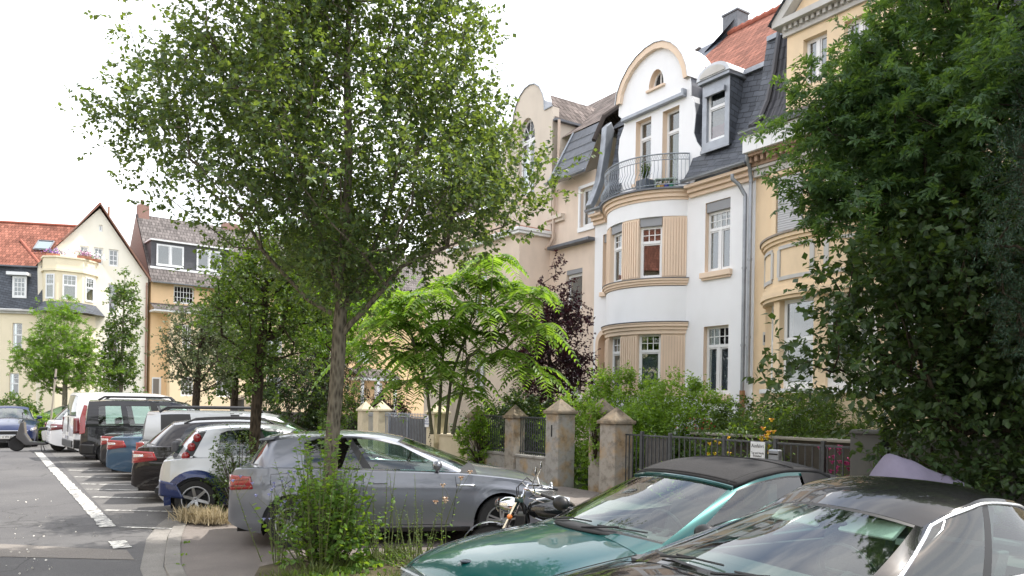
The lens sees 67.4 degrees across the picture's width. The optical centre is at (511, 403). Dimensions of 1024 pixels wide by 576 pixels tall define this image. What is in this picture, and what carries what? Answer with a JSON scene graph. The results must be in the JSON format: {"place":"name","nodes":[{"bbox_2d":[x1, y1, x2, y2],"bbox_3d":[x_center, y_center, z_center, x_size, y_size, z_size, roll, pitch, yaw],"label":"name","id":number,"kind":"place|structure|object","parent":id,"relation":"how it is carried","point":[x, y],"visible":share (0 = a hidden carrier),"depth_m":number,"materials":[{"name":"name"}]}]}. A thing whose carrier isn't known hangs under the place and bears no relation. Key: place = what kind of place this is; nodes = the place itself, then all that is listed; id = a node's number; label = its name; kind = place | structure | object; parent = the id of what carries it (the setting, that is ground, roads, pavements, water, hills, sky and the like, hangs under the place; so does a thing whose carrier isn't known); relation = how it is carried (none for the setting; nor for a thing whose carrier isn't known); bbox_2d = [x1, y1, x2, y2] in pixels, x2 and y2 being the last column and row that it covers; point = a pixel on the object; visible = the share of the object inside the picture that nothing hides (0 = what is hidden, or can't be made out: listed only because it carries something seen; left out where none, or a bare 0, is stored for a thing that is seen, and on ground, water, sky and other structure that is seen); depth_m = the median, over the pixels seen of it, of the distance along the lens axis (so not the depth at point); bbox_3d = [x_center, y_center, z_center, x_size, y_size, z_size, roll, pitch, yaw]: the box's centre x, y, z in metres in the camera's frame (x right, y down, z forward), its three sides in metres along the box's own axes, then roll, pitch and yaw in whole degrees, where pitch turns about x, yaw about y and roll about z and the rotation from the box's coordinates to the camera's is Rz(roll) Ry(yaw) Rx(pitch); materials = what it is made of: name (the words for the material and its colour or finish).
{"place":"outdoors","nodes":[
{"label":"outdoors","id":0,"kind":"place"},
{"bbox_2d":[0,202,150,415],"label":"corner house","id":1,"kind":"structure","parent":0,"point":[28,274],"depth_m":50.76,"materials":[{"name":"white paint"}]},
{"bbox_2d":[12,276,26,297],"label":"window","id":2,"kind":"structure","parent":1,"relation":"in","point":[19,283],"depth_m":49.55,"materials":[{"name":"white"}]},
{"bbox_2d":[0,442,166,575],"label":"road","id":3,"kind":"structure","parent":0,"point":[57,511],"depth_m":10.98,"materials":[{"name":"grey asphalt"}]},
{"bbox_2d":[0,406,42,445],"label":"saloon","id":4,"kind":"object","parent":3,"relation":"on","point":[9,426],"visible":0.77,"depth_m":27.77,"materials":[{"name":"blue paint"}]},
{"bbox_2d":[6,412,65,450],"bbox_3d":[-15.940,0.945,25.789,1.756,1.306,0.764,1,0,-20],"label":"motor scooter","id":5,"kind":"object","parent":3,"relation":"on","point":[20,440],"visible":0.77,"depth_m":25.56,"materials":[{"name":"plastic"}]},
{"bbox_2d":[0,544,134,559],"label":"asphalt patch","id":6,"kind":"object","parent":3,"relation":"on","point":[55,552],"visible":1,"depth_m":9.08,"materials":[{"name":"asphalt"}]},
{"bbox_2d":[34,452,131,548],"bbox_3d":[-10.175,1.681,17.368,0.273,0.001,19.264,1,0,-34],"label":"edge line marking","id":7,"kind":"object","parent":3,"relation":"on","point":[95,512],"visible":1,"depth_m":13.51,"materials":[{"name":"paint"}]},
{"bbox_2d":[41,436,227,529],"bbox_3d":[-12.500,1.651,26.479,5.780,0.001,34.100,1,0,-34],"label":"parking bay","id":8,"kind":"object","parent":3,"relation":"attached to","point":[89,482],"visible":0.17,"depth_m":14.67,"materials":[{"name":"asphalt"}]},
{"bbox_2d":[45,406,67,446],"bbox_3d":[-13.774,0.824,26.959,4.407,1.620,2.205,1,0,-37],"label":"sports utility car","id":9,"kind":"object","parent":8,"relation":"on","point":[54,433],"visible":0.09,"depth_m":25.11,"materials":[{"name":"white paint"}]},
{"bbox_2d":[1,294,124,409],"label":"street tree","id":10,"kind":"object","parent":8,"relation":"on","point":[45,366],"visible":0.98,"depth_m":34.51,"materials":[{"name":"green plant"}]},
{"bbox_2d":[93,266,148,391],"bbox_3d":[-18.862,-2.551,37.173,2.491,8.210,2.513,1,0,29],"label":"street tree","id":11,"kind":"object","parent":8,"relation":"on","point":[124,335],"visible":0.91,"depth_m":36.82,"materials":[{"name":"green plant"}]},
{"bbox_2d":[100,429,142,463],"bbox_3d":[-8.191,1.022,20.187,4.507,1.400,2.128,1,0,-20],"label":"saloon","id":12,"kind":"object","parent":8,"relation":"on","point":[103,441],"visible":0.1,"depth_m":18.73,"materials":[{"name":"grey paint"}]},
{"bbox_2d":[62,392,186,451],"bbox_3d":[-11.448,0.670,24.102,4.430,2.000,2.248,1,0,-39],"label":"delivery van","id":13,"kind":"object","parent":8,"relation":"on","point":[78,401],"visible":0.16,"depth_m":22.73,"materials":[{"name":"white paint"}]},
{"bbox_2d":[72,457,177,528],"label":"bay markings","id":14,"kind":"object","parent":8,"relation":"on","point":[122,497],"visible":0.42,"depth_m":14.14,"materials":[{"name":"paint"}]},
{"bbox_2d":[79,396,197,465],"bbox_3d":[-9.646,0.755,21.596,4.240,1.888,2.163,1,0,-22],"label":"passenger van","id":15,"kind":"object","parent":8,"relation":"on","point":[94,427],"visible":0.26,"depth_m":20.36,"materials":[{"name":"black paint"}]},
{"bbox_2d":[106,432,273,471],"bbox_3d":[-6.998,1.020,18.425,4.707,1.440,2.136,1,0,-20],"label":"saloon","id":16,"kind":"object","parent":8,"relation":"on","point":[120,448],"visible":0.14,"depth_m":16.95,"materials":[{"name":"blue metal"}]},
{"bbox_2d":[144,295,249,409],"bbox_3d":[-11.118,-1.209,27.581,3.362,5.784,3.155,1,0,0],"label":"street tree","id":17,"kind":"object","parent":8,"relation":"on","point":[203,344],"visible":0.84,"depth_m":27.30,"materials":[{"name":"green plant"}]},
{"bbox_2d":[136,406,304,450],"bbox_3d":[-5.687,0.917,16.758,4.430,1.688,2.133,1,0,-20],"label":"people carrier","id":18,"kind":"object","parent":8,"relation":"on","point":[156,422],"visible":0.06,"depth_m":15.65,"materials":[{"name":"silver metal"}]},
{"bbox_2d":[131,416,393,490],"bbox_3d":[-4.655,1.023,14.938,4.807,1.508,2.126,1,0,-20],"label":"estate car","id":19,"kind":"object","parent":8,"relation":"on","point":[151,455],"visible":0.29,"depth_m":13.71,"materials":[{"name":"black paint"}]},
{"bbox_2d":[154,423,374,510],"bbox_3d":[-3.900,1.064,12.995,3.825,1.450,2.002,1,0,-20],"label":"car","id":20,"kind":"object","parent":8,"relation":"on","point":[185,468],"visible":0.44,"depth_m":11.85,"materials":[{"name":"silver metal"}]},
{"bbox_2d":[140,517,177,575],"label":"gutter strip","id":21,"kind":"object","parent":3,"relation":"on","point":[152,562],"visible":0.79,"depth_m":9.28,"materials":[{"name":"stone"}]},
{"bbox_2d":[181,522,474,575],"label":"platform pavement","id":22,"kind":"structure","parent":0,"point":[229,549],"depth_m":9.52,"materials":[{"name":"concrete"}]},
{"bbox_2d":[167,503,230,525],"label":"dry grass tuft","id":23,"kind":"object","parent":22,"relation":"on","point":[199,515],"visible":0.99,"depth_m":11.11,"materials":[{"name":"plant"}]},
{"bbox_2d":[200,421,259,517],"bbox_3d":[-4.233,1.066,11.581,1.038,1.612,0.967,1,0,0],"label":"sucker bush","id":24,"kind":"object","parent":22,"relation":"on","point":[223,483],"visible":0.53,"depth_m":11.55,"materials":[{"name":"green plant"}]},
{"bbox_2d":[255,555,416,575],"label":"tree bed soil","id":25,"kind":"object","parent":22,"relation":"on","point":[266,568],"visible":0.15,"depth_m":8.21,"materials":[{"name":"soil"}]},
{"bbox_2d":[231,471,314,564],"bbox_3d":[-2.624,1.250,8.451,0.668,1.023,0.815,1,0,-41],"label":"chicory","id":26,"kind":"object","parent":25,"relation":"on","point":[278,558],"visible":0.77,"depth_m":8.51,"materials":[{"name":"green"}]},
{"bbox_2d":[250,420,395,568],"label":"sapling shoots","id":27,"kind":"object","parent":25,"relation":"on","point":[309,538],"visible":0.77,"depth_m":8.19,"materials":[{"name":"green plant"}]},
{"bbox_2d":[214,542,432,575],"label":"grass","id":28,"kind":"structure","parent":25,"relation":"on","point":[321,569],"depth_m":7.97,"materials":[{"name":"plant"}]},
{"bbox_2d":[268,468,383,568],"bbox_3d":[-2.021,1.319,8.375,1.203,1.237,1.133,1,0,0],"label":"sapling bush","id":29,"kind":"object","parent":25,"relation":"on","point":[334,536],"visible":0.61,"depth_m":8.22,"materials":[{"name":"green plant"}]},
{"bbox_2d":[367,466,407,564],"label":"leafy weed","id":30,"kind":"object","parent":25,"relation":"on","point":[376,550],"visible":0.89,"depth_m":8.50,"materials":[{"name":"green"}]},
{"bbox_2d":[382,475,437,563],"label":"leafy weed","id":31,"kind":"object","parent":25,"relation":"on","point":[416,540],"visible":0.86,"depth_m":8.61,"materials":[{"name":"green"}]},
{"bbox_2d":[375,530,445,568],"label":"leafy weed","id":32,"kind":"object","parent":25,"relation":"on","point":[409,558],"visible":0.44,"depth_m":8.31,"materials":[{"name":"green"}]},
{"bbox_2d":[433,470,471,543],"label":"thistle","id":33,"kind":"object","parent":25,"relation":"on","point":[445,500],"visible":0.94,"depth_m":8.40,"materials":[{"name":"green"}]},
{"bbox_2d":[228,430,556,547],"bbox_3d":[-1.518,1.098,10.601,4.347,1.456,2.102,1,0,-11],"label":"estate car","id":34,"kind":"object","parent":22,"relation":"on","point":[484,488],"visible":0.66,"depth_m":9.77,"materials":[{"name":"grey paint"}]},
{"bbox_2d":[464,461,627,536],"bbox_3d":[0.488,1.244,7.951,2.025,1.228,0.893,1,0,6],"label":"motorcycle","id":35,"kind":"object","parent":22,"relation":"on","point":[542,508],"visible":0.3,"depth_m":7.90,"materials":[{"name":"metal"}]},
{"bbox_2d":[400,455,845,575],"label":"convertible","id":36,"kind":"object","parent":22,"relation":"on","point":[720,489],"visible":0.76,"depth_m":6.02,"materials":[{"name":"teal paint"}]},
{"bbox_2d":[562,476,1023,575],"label":"saloon","id":37,"kind":"object","parent":22,"relation":"on","point":[893,526],"visible":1,"depth_m":4.65,"materials":[{"name":"black paint"}]},
{"bbox_2d":[0,0,782,393],"label":"sky","id":38,"kind":"structure","parent":0,"point":[580,51],"materials":[{"name":"white"}]},
{"bbox_2d":[385,412,426,460],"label":"driveway gate","id":39,"kind":"structure","parent":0,"point":[414,427],"depth_m":22.90,"materials":[{"name":"metal"}]},
{"bbox_2d":[394,459,670,515],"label":"pavement","id":40,"kind":"structure","parent":0,"point":[605,503],"depth_m":13.83,"materials":[{"name":"concrete"}]},
{"bbox_2d":[869,454,1000,523],"bbox_3d":[4.700,1.199,8.691,1.919,1.250,0.875,1,0,-8],"label":"covered motorcycle","id":41,"kind":"object","parent":40,"relation":"on","point":[890,465],"visible":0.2,"depth_m":8.52,"materials":[{"name":"fabric"}]},
{"bbox_2d":[392,454,682,502],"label":"garden soil","id":42,"kind":"structure","parent":0,"point":[579,485],"depth_m":16.51,"materials":[{"name":"soil"}]},
{"bbox_2d":[246,196,387,430],"bbox_3d":[-7.425,-3.767,30.357,5.835,11.000,5.684,1,0,0],"label":"old conifer","id":43,"kind":"object","parent":42,"relation":"on","point":[327,375],"visible":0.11,"depth_m":30.12,"materials":[{"name":"green plant"}]},
{"bbox_2d":[315,382,368,430],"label":"shrub","id":44,"kind":"object","parent":42,"relation":"on","point":[350,399],"visible":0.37,"depth_m":26.50,"materials":[{"name":"green plant"}]},
{"bbox_2d":[366,375,413,417],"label":"shrub","id":45,"kind":"object","parent":42,"relation":"on","point":[392,407],"visible":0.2,"depth_m":27.97,"materials":[{"name":"green plant"}]},
{"bbox_2d":[308,252,580,434],"bbox_3d":[-1.570,-1.403,18.389,6.520,4.311,3.515,1,0,0],"label":"feather leaved tree","id":46,"kind":"object","parent":42,"relation":"on","point":[512,292],"visible":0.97,"depth_m":18.28,"materials":[{"name":"green plant"}]},
{"bbox_2d":[448,382,553,455],"bbox_3d":[-0.085,0.759,21.140,3.424,2.712,2.348,1,0,0],"label":"shrub","id":47,"kind":"object","parent":42,"relation":"on","point":[531,400],"visible":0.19,"depth_m":20.82,"materials":[{"name":"green plant"}]},
{"bbox_2d":[497,249,600,419],"bbox_3d":[1.091,-1.368,22.824,3.148,6.470,2.905,1,0,0],"label":"plum tree","id":48,"kind":"object","parent":42,"relation":"on","point":[565,359],"visible":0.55,"depth_m":22.35,"materials":[{"name":"purple plant"}]},
{"bbox_2d":[574,440,588,489],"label":"shrub","id":49,"kind":"object","parent":42,"relation":"on","point":[584,476],"visible":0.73,"depth_m":16.30,"materials":[{"name":"green plant"}]},
{"bbox_2d":[586,398,613,491],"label":"gate pillar","id":50,"kind":"structure","parent":42,"relation":"on","point":[593,476],"depth_m":15.75,"materials":[{"name":"stone"}]},
{"bbox_2d":[581,399,606,466],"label":"creeper","id":51,"kind":"object","parent":50,"relation":"attached to","point":[595,417],"visible":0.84,"depth_m":15.51,"materials":[{"name":"green plant"}]},
{"bbox_2d":[528,360,686,481],"bbox_3d":[2.252,0.616,18.516,3.913,3.341,2.647,1,0,0],"label":"shrub","id":52,"kind":"object","parent":42,"relation":"on","point":[603,379],"visible":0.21,"depth_m":18.20,"materials":[{"name":"green plant"}]},
{"bbox_2d":[577,366,737,490],"bbox_3d":[3.281,0.630,16.793,3.702,2.950,2.628,1,0,0],"label":"shrub","id":53,"kind":"object","parent":42,"relation":"on","point":[695,387],"visible":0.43,"depth_m":16.42,"materials":[{"name":"green plant"}]},
{"bbox_2d":[584,4,779,454],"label":"town house","id":54,"kind":"structure","parent":42,"relation":"on","point":[674,283],"depth_m":22.83,"materials":[{"name":"white paint"}]},
{"bbox_2d":[612,223,622,281],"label":"window","id":55,"kind":"structure","parent":54,"relation":"in","point":[617,229],"depth_m":24.26,"materials":[{"name":"white"}]},
{"bbox_2d":[636,161,654,189],"bbox_3d":[4.042,-6.882,23.395,0.473,0.970,0.514,1,0,-34],"label":"planter","id":56,"kind":"object","parent":54,"relation":"on","point":[647,167],"visible":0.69,"depth_m":23.24,"materials":[{"name":"grey stone"}]},
{"bbox_2d":[639,334,660,388],"bbox_3d":[4.287,-1.233,23.403,0.680,1.700,0.575,1,0,28],"label":"window","id":57,"kind":"structure","parent":54,"relation":"in","point":[650,356],"depth_m":23.28,"materials":[{"name":"white"}]},
{"bbox_2d":[640,217,662,277],"bbox_3d":[4.321,-4.663,23.365,0.680,1.840,0.660,1,0,28],"label":"window","id":58,"kind":"structure","parent":54,"relation":"in","point":[653,256],"depth_m":23.30,"materials":[{"name":"white"}]},
{"bbox_2d":[666,109,678,185],"bbox_3d":[5.218,-7.694,23.673,0.575,2.590,0.700,1,0,-34],"label":"balcony door","id":59,"kind":"structure","parent":54,"relation":"in","point":[674,134],"depth_m":23.74,"materials":[{"name":"white"}]},
{"bbox_2d":[709,96,724,141],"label":"window","id":60,"kind":"structure","parent":54,"relation":"in","point":[716,132],"depth_m":21.97,"materials":[{"name":"white"}]},
{"bbox_2d":[706,325,728,393],"bbox_3d":[6.124,-1.229,22.054,0.575,1.950,0.900,1,0,-34],"label":"window","id":61,"kind":"structure","parent":54,"relation":"in","point":[719,356],"depth_m":21.93,"materials":[{"name":"white"}]},
{"bbox_2d":[707,197,730,271],"bbox_3d":[6.144,-4.764,22.031,0.660,2.020,0.900,1,0,-34],"label":"window","id":62,"kind":"structure","parent":54,"relation":"in","point":[721,235],"depth_m":21.92,"materials":[{"name":"white"}]},
{"bbox_2d":[667,393,790,485],"bbox_3d":[4.644,0.947,15.972,3.231,2.380,2.263,1,0,-12],"label":"shrub","id":63,"kind":"object","parent":42,"relation":"on","point":[720,414],"visible":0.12,"depth_m":15.87,"materials":[{"name":"green plant"}]},
{"bbox_2d":[690,432,849,501],"bbox_3d":[5.084,1.265,14.339,1.120,1.330,3.700,1,0,-34],"label":"raised bed","id":64,"kind":"object","parent":42,"relation":"on","point":[817,441],"visible":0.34,"depth_m":13.45,"materials":[{"name":"wood"}]},
{"bbox_2d":[690,430,849,438],"bbox_3d":[5.165,0.569,14.378,1.696,0.100,4.226,1,0,-38],"label":"sedum mat","id":65,"kind":"object","parent":64,"relation":"on","point":[813,435],"visible":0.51,"depth_m":13.90,"materials":[{"name":"green plant"}]},
{"bbox_2d":[688,383,888,461],"bbox_3d":[5.249,0.912,14.460,4.040,2.623,2.584,1,0,0],"label":"shrub","id":66,"kind":"object","parent":42,"relation":"on","point":[831,414],"visible":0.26,"depth_m":14.13,"materials":[{"name":"green plant"}]},
{"bbox_2d":[739,380,838,433],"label":"rhododendron","id":67,"kind":"object","parent":42,"relation":"on","point":[772,398],"visible":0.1,"depth_m":16.58,"materials":[{"name":"green plant"}]},
{"bbox_2d":[737,0,1018,435],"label":"town house","id":68,"kind":"structure","parent":42,"relation":"on","point":[801,27],"depth_m":19.07,"materials":[{"name":"yellow paint"}]},
{"bbox_2d":[771,304,801,381],"bbox_3d":[6.826,-1.403,19.109,0.575,2.120,0.849,1,0,6],"label":"window","id":69,"kind":"structure","parent":68,"relation":"in","point":[797,316],"depth_m":19.25,"materials":[{"name":"white"}]},
{"bbox_2d":[783,297,834,387],"bbox_3d":[6.988,-1.400,18.101,0.575,2.120,1.000,1,0,-25],"label":"window","id":70,"kind":"structure","parent":68,"relation":"in","point":[809,323],"depth_m":18.38,"materials":[{"name":"white"}]},
{"bbox_2d":[807,34,826,83],"bbox_3d":[7.824,-8.503,19.177,0.570,1.150,0.660,1,0,-34],"label":"window","id":71,"kind":"structure","parent":68,"relation":"in","point":[819,43],"depth_m":19.04,"materials":[{"name":"white"}]},
{"bbox_2d":[828,293,876,387],"bbox_3d":[7.701,-1.389,17.287,1.000,2.120,0.575,1,0,32],"label":"window","id":72,"kind":"structure","parent":68,"relation":"in","point":[831,382],"depth_m":17.28,"materials":[{"name":"white"}]},
{"bbox_2d":[738,0,1023,438],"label":"sweetgum tree","id":73,"kind":"object","parent":42,"relation":"on","point":[903,118],"visible":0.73,"depth_m":9.55,"materials":[{"name":"green plant"}]},
{"bbox_2d":[742,141,1023,527],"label":"elm tree","id":74,"kind":"object","parent":42,"relation":"on","point":[959,396],"visible":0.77,"depth_m":9.05,"materials":[{"name":"green plant"}]},
{"bbox_2d":[943,432,1023,527],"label":"shrub","id":75,"kind":"object","parent":42,"relation":"on","point":[1004,448],"visible":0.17,"depth_m":8.69,"materials":[{"name":"green plant"}]},
{"label":"ground","id":76,"kind":"structure","parent":0,"visible":0},
{"bbox_2d":[0,390,44,415],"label":"hedge","id":77,"kind":"object","parent":76,"relation":"on","point":[17,402],"visible":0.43,"depth_m":42.43,"materials":[{"name":"green plant"}]},
{"bbox_2d":[164,510,222,575],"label":"kerb","id":78,"kind":"structure","parent":76,"relation":"on","point":[173,547],"depth_m":9.11,"materials":[{"name":"concrete"}]},
{"bbox_2d":[179,270,281,410],"bbox_3d":[-11.695,-1.960,31.968,4.037,7.263,3.733,1,0,-25],"label":"garden tree","id":79,"kind":"object","parent":76,"relation":"on","point":[233,397],"visible":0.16,"depth_m":31.68,"materials":[{"name":"green plant"}]},
{"bbox_2d":[176,196,359,456],"bbox_3d":[-3.891,-0.798,12.123,2.803,5.274,2.587,1,0,0],"label":"street tree","id":80,"kind":"object","parent":76,"relation":"on","point":[260,336],"visible":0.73,"depth_m":11.94,"materials":[{"name":"green plant"}]},
{"bbox_2d":[239,353,348,433],"bbox_3d":[-8.146,0.060,28.690,4.121,3.898,2.986,1,0,0],"label":"shrub","id":81,"kind":"object","parent":76,"relation":"on","point":[311,423],"visible":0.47,"depth_m":28.27,"materials":[{"name":"green plant"}]},
{"bbox_2d":[54,0,601,510],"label":"street tree","id":82,"kind":"object","parent":76,"relation":"on","point":[280,60],"visible":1,"depth_m":8.44,"materials":[{"name":"green plant"}]},
{"bbox_2d":[271,202,416,371],"bbox_3d":[-6.079,-2.661,26.415,4.801,8.841,4.287,1,0,-31],"label":"garden tree","id":83,"kind":"object","parent":76,"relation":"on","point":[311,340],"visible":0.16,"depth_m":26.25,"materials":[{"name":"green plant"}]},
{"bbox_2d":[356,401,372,448],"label":"gate pillar","id":84,"kind":"structure","parent":76,"relation":"on","point":[363,419],"depth_m":25.31,"materials":[{"name":"stone"}]},
{"bbox_2d":[371,401,391,453],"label":"gate pillar","id":85,"kind":"structure","parent":76,"relation":"on","point":[379,420],"depth_m":24.22,"materials":[{"name":"stone"}]},
{"bbox_2d":[424,404,450,460],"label":"gate pillar","id":86,"kind":"structure","parent":76,"relation":"on","point":[432,440],"depth_m":21.07,"materials":[{"name":"brown"}]},
{"bbox_2d":[437,433,466,460],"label":"garden wall","id":87,"kind":"structure","parent":76,"relation":"on","point":[448,443],"depth_m":20.55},
{"bbox_2d":[476,449,504,466],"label":"garden wall","id":88,"kind":"structure","parent":76,"relation":"on","point":[495,458],"depth_m":18.61,"materials":[{"name":"stone"}]},
{"bbox_2d":[481,415,504,451],"bbox_3d":[-0.414,0.729,18.811,0.036,0.870,1.350,1,0,-34],"label":"railing","id":89,"kind":"object","parent":88,"relation":"on","point":[494,447],"visible":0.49,"depth_m":18.77,"materials":[{"name":"metal"}]},
{"bbox_2d":[452,402,504,463],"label":"ivy","id":90,"kind":"object","parent":89,"relation":"attached to","point":[481,426],"visible":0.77,"depth_m":19.04,"materials":[{"name":"green plant"}]},
{"bbox_2d":[502,404,527,469],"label":"gate pillar","id":91,"kind":"structure","parent":76,"relation":"on","point":[513,414],"depth_m":17.93,"materials":[{"name":"stone"}]},
{"bbox_2d":[514,454,544,480],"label":"garden wall","id":92,"kind":"structure","parent":76,"relation":"on","point":[527,463],"depth_m":17.35,"materials":[{"name":"stone"}]},
{"bbox_2d":[519,416,545,456],"bbox_3d":[0.543,0.744,17.376,0.037,0.870,1.300,1,0,-34],"label":"railing","id":93,"kind":"object","parent":92,"relation":"on","point":[529,451],"visible":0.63,"depth_m":17.45,"materials":[{"name":"metal"}]},
{"bbox_2d":[543,399,577,487],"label":"gate pillar","id":94,"kind":"structure","parent":76,"relation":"on","point":[560,442],"depth_m":16.46,"materials":[{"name":"beige"}]},
{"bbox_2d":[424,47,746,447],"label":"town house","id":95,"kind":"structure","parent":76,"relation":"on","point":[569,231],"depth_m":28.40,"materials":[{"name":"white paint"}]},
{"bbox_2d":[567,268,581,308],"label":"window","id":96,"kind":"structure","parent":95,"relation":"in","point":[576,273],"depth_m":27.45,"materials":[{"name":"white"}]},
{"bbox_2d":[597,407,635,497],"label":"gate pillar","id":97,"kind":"structure","parent":76,"relation":"on","point":[616,425],"depth_m":14.87,"materials":[{"name":"stone"}]},
{"bbox_2d":[625,431,672,503],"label":"garden gate","id":98,"kind":"structure","parent":76,"relation":"on","point":[657,450],"depth_m":14.30,"materials":[{"name":"metal"}]},
{"bbox_2d":[670,435,772,500],"bbox_3d":[3.479,1.220,12.962,0.060,1.370,2.170,1,0,-34],"label":"railing","id":99,"kind":"object","parent":76,"relation":"on","point":[724,439],"visible":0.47,"depth_m":13.08,"materials":[{"name":"metal"}]},
{"bbox_2d":[750,442,764,458],"bbox_3d":[3.901,0.771,12.199,0.010,0.320,0.280,1,0,-34],"label":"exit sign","id":100,"kind":"object","parent":99,"relation":"attached to","point":[757,449],"visible":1,"depth_m":12.20,"materials":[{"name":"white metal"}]},
{"bbox_2d":[773,438,849,475],"bbox_3d":[4.466,1.235,11.481,0.060,1.370,1.330,1,0,-34],"label":"railing","id":101,"kind":"object","parent":76,"relation":"on","point":[823,446],"visible":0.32,"depth_m":11.31,"materials":[{"name":"metal"}]},
{"bbox_2d":[849,429,891,475],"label":"gate pillar","id":102,"kind":"structure","parent":76,"relation":"on","point":[858,466],"depth_m":10.66,"materials":[{"name":"stone"}]},
{"bbox_2d":[892,434,1023,526],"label":"hedge","id":103,"kind":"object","parent":76,"relation":"on","point":[1018,501],"depth_m":9.47,"materials":[{"name":"plant"}]},
{"bbox_2d":[953,0,1023,409],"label":"cedar tree","id":104,"kind":"object","parent":76,"relation":"on","point":[1015,188],"visible":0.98,"depth_m":7.74,"materials":[{"name":"green plant"}]},
{"label":"side street","id":105,"kind":"structure","parent":0,"visible":0},
{"bbox_2d":[130,200,425,418],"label":"terrace house","id":106,"kind":"structure","parent":105,"relation":"on","point":[160,247],"depth_m":55.99,"materials":[{"name":"yellow paint"}]},
{"bbox_2d":[156,244,183,267],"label":"window","id":107,"kind":"structure","parent":106,"relation":"in","point":[169,264],"depth_m":55.28,"materials":[{"name":"white"}]},
{"bbox_2d":[174,285,193,304],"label":"window","id":108,"kind":"structure","parent":106,"relation":"in","point":[179,291],"depth_m":55.71,"materials":[{"name":"white"}]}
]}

